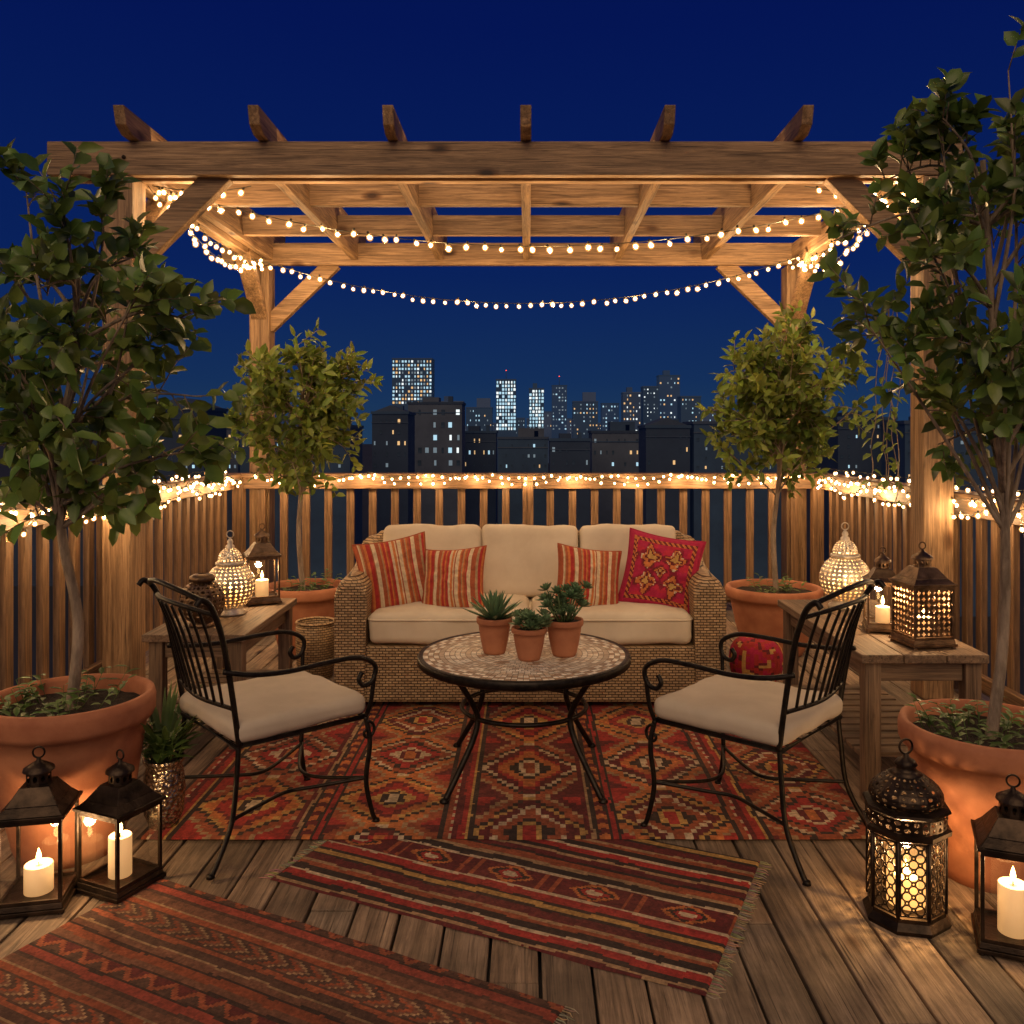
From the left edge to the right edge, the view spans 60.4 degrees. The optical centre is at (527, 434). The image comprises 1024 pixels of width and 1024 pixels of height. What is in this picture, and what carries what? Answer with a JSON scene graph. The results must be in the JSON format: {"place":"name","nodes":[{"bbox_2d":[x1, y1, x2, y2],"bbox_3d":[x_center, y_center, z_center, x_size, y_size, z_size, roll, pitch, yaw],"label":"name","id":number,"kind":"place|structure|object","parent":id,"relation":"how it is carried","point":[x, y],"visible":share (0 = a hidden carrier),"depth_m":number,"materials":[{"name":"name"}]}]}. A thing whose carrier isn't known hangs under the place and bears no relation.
{"place":"outdoors","nodes":[
{"label":"outdoors","id":0,"kind":"place"},
{"bbox_2d":[10,416,149,585],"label":"building","id":1,"kind":"structure","parent":0,"point":[15,561],"depth_m":90.00,"materials":[{"name":"grey"}]},
{"bbox_2d":[150,397,227,604],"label":"building","id":2,"kind":"structure","parent":0,"point":[169,443],"depth_m":80.00,"materials":[{"name":"grey"}]},
{"bbox_2d":[227,413,248,575],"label":"building","id":3,"kind":"structure","parent":0,"point":[234,466],"depth_m":95.00,"materials":[{"name":"grey"}]},
{"bbox_2d":[240,417,363,580],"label":"building","id":4,"kind":"structure","parent":0,"point":[339,535],"depth_m":85.00,"materials":[{"name":"blue"}]},
{"bbox_2d":[371,405,415,533],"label":"building","id":5,"kind":"structure","parent":0,"point":[393,439],"depth_m":100.00,"materials":[{"name":"grey concrete"}]},
{"bbox_2d":[392,358,434,410],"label":"building","id":6,"kind":"structure","parent":0,"point":[413,379],"depth_m":300.00,"materials":[{"name":"grey"}]},
{"bbox_2d":[407,396,465,525],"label":"building","id":7,"kind":"structure","parent":0,"point":[439,436],"depth_m":120.00,"materials":[{"name":"grey concrete"}]},
{"bbox_2d":[441,396,464,402],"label":"building","id":8,"kind":"structure","parent":0,"point":[445,398],"depth_m":261.50,"materials":[{"name":"brown"}]},
{"bbox_2d":[466,398,492,430],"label":"building","id":9,"kind":"structure","parent":0,"point":[481,414],"depth_m":300.00,"materials":[{"name":"grey"}]},
{"bbox_2d":[465,425,497,526],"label":"building","id":10,"kind":"structure","parent":0,"point":[480,451],"depth_m":130.00,"materials":[{"name":"grey concrete"}]},
{"bbox_2d":[496,370,515,470],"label":"building","id":11,"kind":"structure","parent":0,"point":[506,407],"depth_m":380.00,"materials":[{"name":"grey"}]},
{"bbox_2d":[0,444,1023,694],"bbox_3d":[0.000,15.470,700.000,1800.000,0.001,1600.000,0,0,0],"label":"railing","id":12,"kind":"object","parent":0,"point":[366,460],"depth_m":80.08,"materials":[{"name":"brown wood"}]},
{"bbox_2d":[0,0,1023,443],"label":"sky","id":13,"kind":"structure","parent":0,"point":[191,70],"materials":[{"name":"blue"}]},
{"bbox_2d":[516,418,524,436],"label":"building","id":14,"kind":"structure","parent":0,"point":[520,422],"depth_m":592.07,"materials":[{"name":"grey"}]},
{"bbox_2d":[497,428,548,525],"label":"building","id":15,"kind":"structure","parent":0,"point":[525,450],"depth_m":120.00,"materials":[{"name":"grey concrete"}]},
{"bbox_2d":[529,383,543,427],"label":"building","id":16,"kind":"structure","parent":0,"point":[536,407],"depth_m":390.00,"materials":[{"name":"grey"}]},
{"bbox_2d":[309,906,772,1023],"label":"deck base","id":17,"kind":"object","parent":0,"point":[539,972],"depth_m":2.46,"materials":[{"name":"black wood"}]},
{"bbox_2d":[0,603,1023,1023],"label":"deck","id":18,"kind":"structure","parent":17,"relation":"on","point":[822,949],"depth_m":2.57,"materials":[{"name":"brown wood"}]},
{"bbox_2d":[0,746,82,918],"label":"lantern","id":19,"kind":"object","parent":18,"relation":"on","point":[41,796],"visible":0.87,"depth_m":2.72,"materials":[{"name":"metal"}]},
{"bbox_2d":[23,848,53,896],"bbox_3d":[-1.540,1.366,2.770,0.084,0.134,0.084,0,0,0],"label":"candle","id":20,"kind":"object","parent":19,"relation":"on","point":[38,875],"visible":1,"depth_m":2.74,"materials":[{"name":"wax"}]},
{"bbox_2d":[72,749,165,903],"bbox_3d":[-1.330,1.247,2.870,0.198,0.445,0.198,0,0,24],"label":"lantern","id":21,"kind":"object","parent":18,"relation":"on","point":[122,795],"visible":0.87,"depth_m":2.83,"materials":[{"name":"metal"}]},
{"bbox_2d":[108,823,131,879],"bbox_3d":[-1.330,1.343,2.870,0.072,0.179,0.072,0,0,0],"label":"candle","id":22,"kind":"object","parent":21,"relation":"in","point":[125,853],"visible":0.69,"depth_m":2.85,"materials":[{"name":"wax"}]},
{"bbox_2d":[0,474,240,690],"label":"railing","id":23,"kind":"object","parent":18,"relation":"on","point":[195,536],"visible":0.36,"depth_m":4.97,"materials":[{"name":"brown wood"}]},
{"bbox_2d":[0,474,241,517],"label":"string lights","id":24,"kind":"object","parent":23,"relation":"hanging from","point":[32,511],"visible":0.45,"depth_m":5.91,"materials":[{"name":"white glass"}]},
{"bbox_2d":[6,476,239,536],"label":"string lights","id":25,"kind":"object","parent":23,"relation":"hanging from","point":[104,517],"visible":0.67,"depth_m":5.96,"materials":[{"name":"white glass"}]},
{"bbox_2d":[99,469,228,484],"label":"string lights","id":26,"kind":"object","parent":23,"relation":"attached to","point":[176,475],"visible":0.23,"depth_m":6.08,"materials":[{"name":"white glass"}]},
{"bbox_2d":[0,139,256,870],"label":"potted tree","id":27,"kind":"object","parent":18,"relation":"on","point":[79,727],"visible":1,"depth_m":3.04,"materials":[{"name":"green plant"}]},
{"bbox_2d":[142,598,296,749],"bbox_3d":[-1.542,1.195,4.510,0.476,0.550,0.920,0,0,0],"label":"side table","id":28,"kind":"object","parent":18,"relation":"on","point":[259,618],"visible":0.37,"depth_m":4.19,"materials":[{"name":"brown wood"}]},
{"bbox_2d":[178,573,225,628],"bbox_3d":[-1.570,0.793,4.240,0.216,0.254,0.216,0,0,0],"label":"vase","id":29,"kind":"object","parent":28,"relation":"on","point":[204,582],"visible":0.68,"depth_m":4.19,"materials":[{"name":"brown ceramic"}]},
{"bbox_2d":[207,530,255,616],"bbox_3d":[-1.530,0.705,4.520,0.250,0.430,0.250,0,0,0],"label":"lantern","id":30,"kind":"object","parent":28,"relation":"on","point":[226,567],"visible":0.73,"depth_m":4.46,"materials":[{"name":"silver metal"}]},
{"bbox_2d":[242,523,281,606],"bbox_3d":[-1.460,0.702,4.830,0.187,0.436,0.187,0,0,-24],"label":"lantern","id":31,"kind":"object","parent":28,"relation":"on","point":[261,548],"visible":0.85,"depth_m":4.78,"materials":[{"name":"brown metal"}]},
{"bbox_2d":[255,572,268,596],"bbox_3d":[-1.460,0.814,4.830,0.070,0.139,0.070,0,0,0],"label":"candle","id":32,"kind":"object","parent":31,"relation":"in","point":[261,587],"visible":0.98,"depth_m":4.80,"materials":[{"name":"wax"}]},
{"bbox_2d":[0,878,578,1023],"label":"kilim rug","id":33,"kind":"object","parent":18,"relation":"on","point":[162,951],"visible":1,"depth_m":2.38,"materials":[{"name":"fabric"}]},
{"bbox_2d":[223,317,383,654],"bbox_3d":[-1.514,0.341,5.983,1.019,2.258,0.885,0,0,-27],"label":"potted tree","id":34,"kind":"object","parent":18,"relation":"on","point":[319,416],"visible":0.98,"depth_m":5.81,"materials":[{"name":"green plant"}]},
{"bbox_2d":[295,616,333,678],"bbox_3d":[-1.290,1.299,5.350,0.248,0.343,0.248,0,0,0],"label":"basket","id":35,"kind":"object","parent":18,"relation":"on","point":[317,632],"visible":0.69,"depth_m":5.26,"materials":[{"name":"wicker"}]},
{"bbox_2d":[47,105,963,698],"bbox_3d":[-0.035,-0.148,6.275,5.270,3.234,3.147,0,0,0],"label":"pergola","id":36,"kind":"object","parent":18,"relation":"on","point":[739,183],"visible":0.73,"depth_m":5.03,"materials":[{"name":"brown wood"}]},
{"bbox_2d":[156,186,250,196],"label":"string lights","id":37,"kind":"object","parent":36,"relation":"hanging from","point":[222,195],"visible":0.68,"depth_m":5.08,"materials":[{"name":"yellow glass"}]},
{"bbox_2d":[148,186,264,269],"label":"string lights","id":38,"kind":"object","parent":36,"relation":"hanging from","point":[204,234],"visible":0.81,"depth_m":6.17,"materials":[{"name":"white glass"}]},
{"bbox_2d":[166,191,262,271],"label":"string lights","id":39,"kind":"object","parent":36,"relation":"hanging from","point":[206,249],"visible":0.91,"depth_m":5.99,"materials":[{"name":"white glass"}]},
{"bbox_2d":[152,185,882,251],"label":"string lights","id":40,"kind":"object","parent":36,"relation":"hanging from","point":[530,245],"visible":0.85,"depth_m":5.15,"materials":[{"name":"white glass"}]},
{"bbox_2d":[256,255,799,307],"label":"string lights","id":41,"kind":"object","parent":36,"relation":"hanging from","point":[530,303],"visible":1,"depth_m":6.95,"materials":[{"name":"white glass"}]},
{"bbox_2d":[805,186,876,197],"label":"string lights","id":42,"kind":"object","parent":36,"relation":"hanging from","point":[818,188],"visible":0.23,"depth_m":5.09,"materials":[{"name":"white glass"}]},
{"bbox_2d":[797,198,886,271],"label":"string lights","id":43,"kind":"object","parent":36,"relation":"hanging from","point":[847,249],"visible":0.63,"depth_m":5.88,"materials":[{"name":"white glass"}]},
{"bbox_2d":[791,193,904,270],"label":"string lights","id":44,"kind":"object","parent":36,"relation":"hanging from","point":[830,249],"visible":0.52,"depth_m":6.39,"materials":[{"name":"white glass"}]},
{"bbox_2d":[860,300,908,507],"bbox_3d":[1.942,-0.169,4.775,0.252,1.129,0.152,0,0,0],"label":"climbing vine","id":45,"kind":"object","parent":36,"relation":"hanging from","point":[895,463],"visible":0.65,"depth_m":4.76,"materials":[{"name":"green plant"}]},
{"bbox_2d":[136,702,881,839],"bbox_3d":[-0.060,1.458,4.131,2.720,0.007,1.909,0,0,0],"label":"kilim rug","id":46,"kind":"object","parent":18,"relation":"on","point":[523,784],"visible":0.66,"depth_m":3.65,"materials":[{"name":"fabric"}]},
{"bbox_2d":[140,680,204,829],"bbox_3d":[-1.361,1.222,3.324,0.474,0.497,0.449,0,0,-29],"label":"potted plant","id":47,"kind":"object","parent":46,"relation":"on","point":[164,773],"visible":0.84,"depth_m":3.26,"materials":[{"name":"green plant"}]},
{"bbox_2d":[137,577,379,879],"bbox_3d":[-1.013,0.980,3.287,0.730,0.962,0.592,0,0,-42],"label":"iron chair","id":48,"kind":"object","parent":46,"relation":"on","point":[263,707],"visible":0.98,"depth_m":3.18,"materials":[{"name":"black metal"}]},
{"bbox_2d":[417,629,630,803],"bbox_3d":[-0.017,1.197,3.800,0.916,0.518,0.916,0,0,0],"label":"coffee table","id":49,"kind":"object","parent":46,"relation":"on","point":[462,662],"visible":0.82,"depth_m":3.59,"materials":[{"name":"tile"}]},
{"bbox_2d":[463,591,520,654],"bbox_3d":[-0.147,0.805,3.810,0.274,0.270,0.281,0,0,-34],"label":"potted plant","id":50,"kind":"object","parent":49,"relation":"on","point":[494,620],"visible":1,"depth_m":3.76,"materials":[{"name":"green plant"}]},
{"bbox_2d":[509,608,553,661],"bbox_3d":[0.013,0.832,3.707,0.200,0.216,0.225,0,0,0],"label":"potted plant","id":51,"kind":"object","parent":49,"relation":"on","point":[529,634],"visible":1,"depth_m":3.64,"materials":[{"name":"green plant"}]},
{"bbox_2d":[536,579,592,657],"bbox_3d":[0.149,0.779,3.761,0.258,0.322,0.233,0,0,21],"label":"potted plant","id":52,"kind":"object","parent":49,"relation":"on","point":[564,630],"visible":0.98,"depth_m":3.72,"materials":[{"name":"green plant"}]},
{"bbox_2d":[334,524,726,702],"bbox_3d":[0.012,0.985,5.084,2.084,0.905,0.842,0,0,0],"label":"sofa","id":53,"kind":"object","parent":46,"relation":"on","point":[521,562],"visible":0.51,"depth_m":4.70,"materials":[{"name":"fabric"}]},
{"bbox_2d":[352,531,425,613],"bbox_3d":[-0.745,0.779,4.927,0.417,0.417,0.160,-9,-14,-14],"label":"throw pillow","id":54,"kind":"object","parent":53,"relation":"on","point":[394,570],"visible":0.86,"depth_m":4.88,"materials":[{"name":"fabric"}]},
{"bbox_2d":[421,545,486,607],"bbox_3d":[-0.416,0.804,4.887,0.377,0.377,0.162,-5,-25,12],"label":"throw pillow","id":55,"kind":"object","parent":53,"relation":"on","point":[453,578],"visible":0.85,"depth_m":4.84,"materials":[{"name":"fabric"}]},
{"bbox_2d":[554,543,621,605],"bbox_3d":[0.335,0.805,4.901,0.377,0.377,0.162,8,-23,-8],"label":"throw pillow","id":56,"kind":"object","parent":53,"relation":"on","point":[598,570],"visible":0.74,"depth_m":4.86,"materials":[{"name":"fabric"}]},
{"bbox_2d":[618,528,705,613],"bbox_3d":[0.745,0.770,4.931,0.437,0.437,0.163,9,-14,14],"label":"throw pillow","id":57,"kind":"object","parent":53,"relation":"on","point":[660,570],"visible":0.94,"depth_m":4.88,"materials":[{"name":"fabric"}]},
{"bbox_2d":[640,579,885,886],"bbox_3d":[0.873,0.980,3.247,0.730,0.962,0.592,0,0,42],"label":"iron chair","id":58,"kind":"object","parent":46,"relation":"on","point":[761,709],"visible":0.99,"depth_m":3.15,"materials":[{"name":"black metal"}]},
{"bbox_2d":[258,839,771,998],"bbox_3d":[-0.027,1.466,2.965,1.540,0.008,0.812,0,0,25],"label":"kilim rug","id":59,"kind":"object","parent":18,"relation":"on","point":[663,913],"visible":0.99,"depth_m":2.82,"materials":[{"name":"fabric"}]},
{"bbox_2d":[225,473,830,601],"bbox_3d":[0.000,0.895,7.380,5.050,1.150,0.150,0,0,0],"label":"railing","id":60,"kind":"object","parent":18,"relation":"on","point":[682,484],"visible":0.41,"depth_m":7.40,"materials":[{"name":"brown wood"}]},
{"bbox_2d":[251,472,803,480],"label":"string lights","id":61,"kind":"object","parent":60,"relation":"hanging from","point":[521,475],"visible":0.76,"depth_m":7.28,"materials":[{"name":"white glass"}]},
{"bbox_2d":[252,472,804,486],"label":"string lights","id":62,"kind":"object","parent":60,"relation":"hanging from","point":[543,480],"visible":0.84,"depth_m":7.27,"materials":[{"name":"white glass"}]},
{"bbox_2d":[729,637,782,681],"bbox_3d":[1.360,1.331,5.250,0.318,0.278,0.318,0,0,0],"label":"pouf","id":63,"kind":"object","parent":18,"relation":"on","point":[755,656],"visible":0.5,"depth_m":5.13,"materials":[{"name":"fabric"}]},
{"bbox_2d":[695,300,886,656],"bbox_3d":[1.759,0.293,5.978,1.225,2.354,0.917,0,0,0],"label":"potted tree","id":64,"kind":"object","parent":18,"relation":"on","point":[767,384],"visible":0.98,"depth_m":5.84,"materials":[{"name":"green plant"}]},
{"bbox_2d":[777,599,988,802],"bbox_3d":[1.573,1.170,4.070,0.506,0.600,1.180,0,0,0],"label":"side table","id":65,"kind":"object","parent":18,"relation":"on","point":[869,722],"visible":0.55,"depth_m":3.54,"materials":[{"name":"brown wood"}]},
{"bbox_2d":[819,522,869,609],"bbox_3d":[1.600,0.655,4.440,0.250,0.430,0.250,0,0,0],"label":"lantern","id":66,"kind":"object","parent":65,"relation":"on","point":[848,560],"visible":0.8,"depth_m":4.38,"materials":[{"name":"silver metal"}]},
{"bbox_2d":[861,547,901,632],"bbox_3d":[1.580,0.684,3.920,0.160,0.372,0.160,0,0,14],"label":"lantern","id":67,"kind":"object","parent":65,"relation":"on","point":[882,570],"visible":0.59,"depth_m":3.88,"materials":[{"name":"brown metal"}]},
{"bbox_2d":[875,596,889,622],"bbox_3d":[1.580,0.773,3.920,0.060,0.119,0.060,0,0,0],"label":"candle","id":68,"kind":"object","parent":67,"relation":"in","point":[882,613],"visible":0.99,"depth_m":3.90,"materials":[{"name":"wax"}]},
{"bbox_2d":[888,542,957,649],"bbox_3d":[1.640,0.656,3.660,0.192,0.427,0.192,0,0,-8],"label":"lantern","id":69,"kind":"object","parent":65,"relation":"on","point":[925,579],"visible":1,"depth_m":3.59,"materials":[{"name":"brown metal"}]},
{"bbox_2d":[917,609,929,636],"bbox_3d":[1.640,0.768,3.660,0.060,0.129,0.060,0,0,0],"label":"candle","id":70,"kind":"object","parent":69,"relation":"in","point":[923,623],"visible":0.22,"depth_m":3.64,"materials":[{"name":"wax"}]},
{"bbox_2d":[862,738,951,938],"bbox_3d":[1.155,1.198,2.690,0.240,0.543,0.240,0,0,-33],"label":"lantern","id":71,"kind":"object","parent":18,"relation":"on","point":[926,917],"visible":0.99,"depth_m":2.62,"materials":[{"name":"metal"}]},
{"bbox_2d":[894,859,917,906],"bbox_3d":[1.155,1.359,2.690,0.070,0.129,0.070,0,0,0],"label":"candle","id":72,"kind":"object","parent":71,"relation":"in","point":[907,884],"visible":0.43,"depth_m":2.66,"materials":[{"name":"wax"}]},
{"bbox_2d":[807,15,1023,893],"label":"potted tree","id":73,"kind":"object","parent":18,"relation":"on","point":[967,755],"visible":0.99,"depth_m":2.92,"materials":[{"name":"green plant"}]},
{"bbox_2d":[817,474,1023,706],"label":"railing","id":74,"kind":"object","parent":18,"relation":"on","point":[865,516],"visible":0.31,"depth_m":5.01,"materials":[{"name":"brown wood"}]},
{"bbox_2d":[816,477,1023,530],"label":"string lights","id":75,"kind":"object","parent":74,"relation":"hanging from","point":[961,515],"visible":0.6,"depth_m":5.75,"materials":[{"name":"white glass"}]},
{"bbox_2d":[817,474,1023,517],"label":"string lights","id":76,"kind":"object","parent":74,"relation":"hanging from","point":[972,501],"visible":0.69,"depth_m":5.61,"materials":[{"name":"white glass"}]},
{"bbox_2d":[830,468,1023,495],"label":"string lights","id":77,"kind":"object","parent":74,"relation":"attached to","point":[853,472],"visible":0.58,"depth_m":6.04,"materials":[{"name":"white glass"}]},
{"bbox_2d":[971,774,1023,961],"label":"lantern","id":78,"kind":"object","parent":18,"relation":"on","point":[998,832],"visible":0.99,"depth_m":2.50,"materials":[{"name":"metal"}]},
{"bbox_2d":[997,867,1023,938],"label":"candle","id":79,"kind":"object","parent":78,"relation":"in","point":[1010,906],"visible":1,"depth_m":2.51,"materials":[{"name":"wax"}]},
{"bbox_2d":[544,411,551,462],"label":"building","id":80,"kind":"structure","parent":0,"point":[547,423],"depth_m":484.02,"materials":[{"name":"grey"}]},
{"bbox_2d":[551,376,566,437],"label":"building","id":81,"kind":"structure","parent":0,"point":[559,408],"depth_m":420.00,"materials":[{"name":"grey"}]},
{"bbox_2d":[548,432,590,529],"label":"building","id":82,"kind":"structure","parent":0,"point":[568,453],"depth_m":100.00,"materials":[{"name":"grey concrete"}]},
{"bbox_2d":[567,418,571,437],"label":"building","id":83,"kind":"structure","parent":0,"point":[569,425],"depth_m":466.97,"materials":[{"name":"grey"}]},
{"bbox_2d":[572,392,597,437],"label":"building","id":84,"kind":"structure","parent":0,"point":[584,415],"depth_m":330.00,"materials":[{"name":"grey"}]},
{"bbox_2d":[600,403,618,430],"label":"building","id":85,"kind":"structure","parent":0,"point":[609,412],"depth_m":300.00,"materials":[{"name":"grey"}]},
{"bbox_2d":[588,422,638,524],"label":"building","id":86,"kind":"structure","parent":0,"point":[614,448],"depth_m":110.00,"materials":[{"name":"grey concrete"}]},
{"bbox_2d":[621,387,640,430],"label":"building","id":87,"kind":"structure","parent":0,"point":[630,406],"depth_m":290.00,"materials":[{"name":"grey"}]},
{"bbox_2d":[640,386,658,424],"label":"building","id":88,"kind":"structure","parent":0,"point":[649,403],"depth_m":300.00,"materials":[{"name":"grey"}]},
{"bbox_2d":[637,417,690,535],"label":"building","id":89,"kind":"structure","parent":0,"point":[664,445],"depth_m":90.00,"materials":[{"name":"grey concrete"}]},
{"bbox_2d":[656,370,679,419],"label":"building","id":90,"kind":"structure","parent":0,"point":[668,384],"depth_m":310.00,"materials":[{"name":"grey"}]},
{"bbox_2d":[677,396,701,422],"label":"building","id":91,"kind":"structure","parent":0,"point":[687,410],"depth_m":240.00,"materials":[{"name":"grey"}]},
{"bbox_2d":[701,411,715,420],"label":"building","id":92,"kind":"structure","parent":0,"point":[709,417],"depth_m":557.52,"materials":[{"name":"grey"}]},
{"bbox_2d":[682,415,780,585],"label":"building","id":93,"kind":"structure","parent":0,"point":[703,459],"depth_m":90.00,"materials":[{"name":"blue"}]},
{"bbox_2d":[816,411,897,589],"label":"building","id":94,"kind":"structure","parent":0,"point":[850,451],"depth_m":80.00,"materials":[{"name":"grey"}]},
{"bbox_2d":[880,417,997,616],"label":"building","id":95,"kind":"structure","parent":0,"point":[903,426],"depth_m":75.00,"materials":[{"name":"blue"}]}
]}

